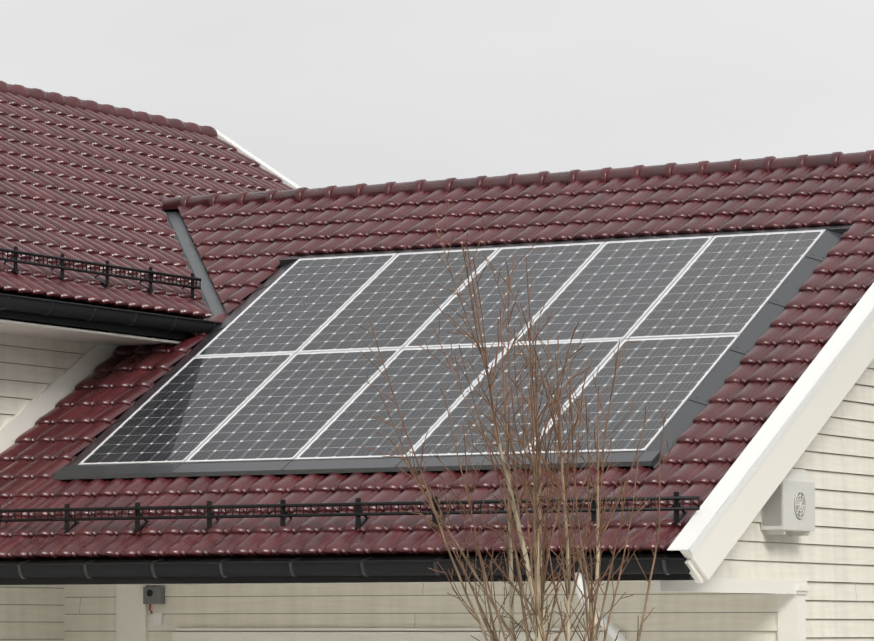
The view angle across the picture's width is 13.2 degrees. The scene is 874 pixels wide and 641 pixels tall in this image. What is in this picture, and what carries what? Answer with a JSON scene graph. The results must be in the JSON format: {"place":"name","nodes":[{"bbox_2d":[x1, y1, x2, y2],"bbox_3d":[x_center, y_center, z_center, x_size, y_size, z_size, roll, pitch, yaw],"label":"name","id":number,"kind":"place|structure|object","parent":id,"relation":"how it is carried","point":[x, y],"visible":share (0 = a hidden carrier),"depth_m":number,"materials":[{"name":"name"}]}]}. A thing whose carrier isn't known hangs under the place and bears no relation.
{"place":"outdoors","nodes":[
{"label":"outdoors","id":0,"kind":"place"},
{"bbox_2d":[0,319,653,585],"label":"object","id":1,"kind":"structure","parent":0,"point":[52,332],"depth_m":31.17,"materials":[{"name":"white paint"}]},
{"bbox_2d":[0,554,693,584],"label":"garage gutter","id":2,"kind":"object","parent":1,"relation":"on","point":[366,567],"visible":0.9,"depth_m":27.65,"materials":[{"name":"black metal"}]},
{"bbox_2d":[575,573,627,640],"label":"downpipe","id":3,"kind":"object","parent":2,"relation":"attached to","point":[612,631],"visible":0.4,"depth_m":26.93,"materials":[{"name":"white metal"}]},
{"bbox_2d":[0,224,848,560],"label":"roof decks","id":4,"kind":"object","parent":1,"relation":"on","point":[272,554],"depth_m":28.61,"materials":[{"name":"black"}]},
{"bbox_2d":[0,309,190,339],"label":"fascia","id":5,"kind":"structure","parent":4,"relation":"attached to","point":[90,324],"depth_m":31.10,"materials":[{"name":"black metal"}]},
{"bbox_2d":[0,92,210,318],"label":"tiles","id":6,"kind":"object","parent":4,"relation":"on","point":[108,210],"visible":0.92,"depth_m":34.27,"materials":[{"name":"red tile"}]},
{"bbox_2d":[0,81,217,136],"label":"ridge","id":7,"kind":"structure","parent":4,"relation":"on","point":[93,106],"depth_m":38.27,"materials":[{"name":"tile"}]},
{"bbox_2d":[0,293,222,333],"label":"gutter","id":8,"kind":"object","parent":4,"relation":"on","point":[42,306],"visible":0.94,"depth_m":31.01,"materials":[{"name":"black metal"}]},
{"bbox_2d":[15,94,259,197],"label":"tiles","id":9,"kind":"object","parent":4,"relation":"on","point":[162,161],"visible":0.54,"depth_m":37.43,"materials":[{"name":"red tile"}]},
{"bbox_2d":[0,127,293,313],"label":"tiles","id":10,"kind":"object","parent":4,"relation":"on","point":[26,226],"visible":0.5,"depth_m":31.94,"materials":[{"name":"red tile"}]},
{"bbox_2d":[0,246,200,298],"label":"snow guard","id":11,"kind":"object","parent":10,"relation":"on","point":[107,265],"visible":0.92,"depth_m":31.48,"materials":[{"name":"black metal"}]},
{"bbox_2d":[162,209,239,319],"bbox_3d":[-2.218,-0.559,34.170,0.546,1.526,3.346,1,-5,-12],"label":"valley flashing","id":12,"kind":"object","parent":4,"relation":"attached to","point":[210,295],"depth_m":34.18,"materials":[{"name":"grey metal"}]},
{"bbox_2d":[215,129,300,188],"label":"verge","id":13,"kind":"structure","parent":4,"relation":"attached to","point":[265,166],"depth_m":39.85,"materials":[{"name":"white metal"}]},
{"bbox_2d":[0,162,873,559],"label":"roof tiles","id":14,"kind":"object","parent":4,"relation":"on","point":[62,432],"visible":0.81,"depth_m":29.52,"materials":[{"name":"red tile"}]},
{"bbox_2d":[178,193,387,313],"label":"roof tiles","id":15,"kind":"object","parent":14,"relation":"on","point":[243,249],"visible":0.98,"depth_m":34.24,"materials":[{"name":"red tile"}]},
{"bbox_2d":[0,492,699,532],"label":"snow guard","id":16,"kind":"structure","parent":14,"relation":"on","point":[358,504],"depth_m":28.05,"materials":[{"name":"black metal"}]},
{"bbox_2d":[51,225,850,480],"bbox_3d":[0.183,0.262,30.656,5.419,2.178,3.892,-3,-5,29],"label":"panel frame flashing","id":17,"kind":"object","parent":14,"relation":"on","point":[697,401],"visible":0.71,"depth_m":29.49,"materials":[{"name":"grey metal"}]},
{"bbox_2d":[78,229,825,465],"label":"solar panels","id":18,"kind":"object","parent":14,"relation":"on","point":[281,367],"visible":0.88,"depth_m":30.51,"materials":[{"name":"black glass"}]},
{"bbox_2d":[660,222,867,464],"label":"garage tiles","id":19,"kind":"object","parent":14,"relation":"on","point":[702,417],"visible":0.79,"depth_m":29.17,"materials":[{"name":"red tile"}]},
{"bbox_2d":[158,150,873,209],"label":"roof ridge cap","id":20,"kind":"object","parent":4,"relation":"on","point":[773,163],"depth_m":33.84,"materials":[{"name":"tile"}]},
{"bbox_2d":[805,581,873,640],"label":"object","id":21,"kind":"structure","parent":1,"relation":"attached to","point":[839,611],"depth_m":29.27,"materials":[{"name":"white paint"}]},
{"bbox_2d":[710,358,873,582],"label":"gable","id":22,"kind":"structure","parent":21,"relation":"attached to","point":[835,460],"depth_m":29.26,"materials":[{"name":"white paint"}]},
{"bbox_2d":[761,468,814,535],"bbox_3d":[2.624,1.353,28.239,0.202,0.500,0.592,-3,-5,29],"label":"vent box","id":23,"kind":"object","parent":22,"relation":"attached to","point":[789,506],"visible":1,"depth_m":28.10,"materials":[{"name":"white paint"}]},
{"bbox_2d":[0,0,873,188],"label":"sky","id":24,"kind":"structure","parent":0,"point":[324,93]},
{"bbox_3d":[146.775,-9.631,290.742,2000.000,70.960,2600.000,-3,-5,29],"label":"ground","id":25,"kind":"structure","parent":0,"visible":0},
{"bbox_2d":[0,333,93,640],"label":"wall","id":26,"kind":"structure","parent":25,"relation":"on","point":[31,367],"depth_m":31.37,"materials":[{"name":"white paint"}]},
{"bbox_2d":[63,582,777,640],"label":"front wall","id":27,"kind":"structure","parent":26,"relation":"attached to","point":[90,613],"depth_m":30.18,"materials":[{"name":"white paint"}]},
{"bbox_2d":[143,587,164,624],"bbox_3d":[-2.342,2.362,31.262,0.175,0.315,0.064,-3,-5,29],"label":"sensor","id":28,"kind":"object","parent":27,"relation":"attached to","point":[153,595],"visible":0.96,"depth_m":31.25,"materials":[{"name":"grey plastic"}]},
{"bbox_2d":[0,331,809,640],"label":"white trim","id":29,"kind":"structure","parent":25,"relation":"on","point":[130,615],"depth_m":30.55,"materials":[{"name":"white paint"}]},
{"bbox_2d":[347,196,678,640],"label":"bare tree","id":30,"kind":"object","parent":25,"relation":"on","point":[538,591],"visible":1,"depth_m":17.52,"materials":[{"name":"brown plant"}]},
{"bbox_3d":[6.131,0.593,34.312,0.171,3.771,6.384,-3,-5,29],"label":"bargeboard","id":31,"kind":"object","parent":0,"visible":0},
{"bbox_2d":[667,283,873,582],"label":"barge","id":32,"kind":"object","parent":31,"relation":"attached to","point":[719,522],"visible":1,"depth_m":27.57,"materials":[{"name":"white paint"}]}
]}

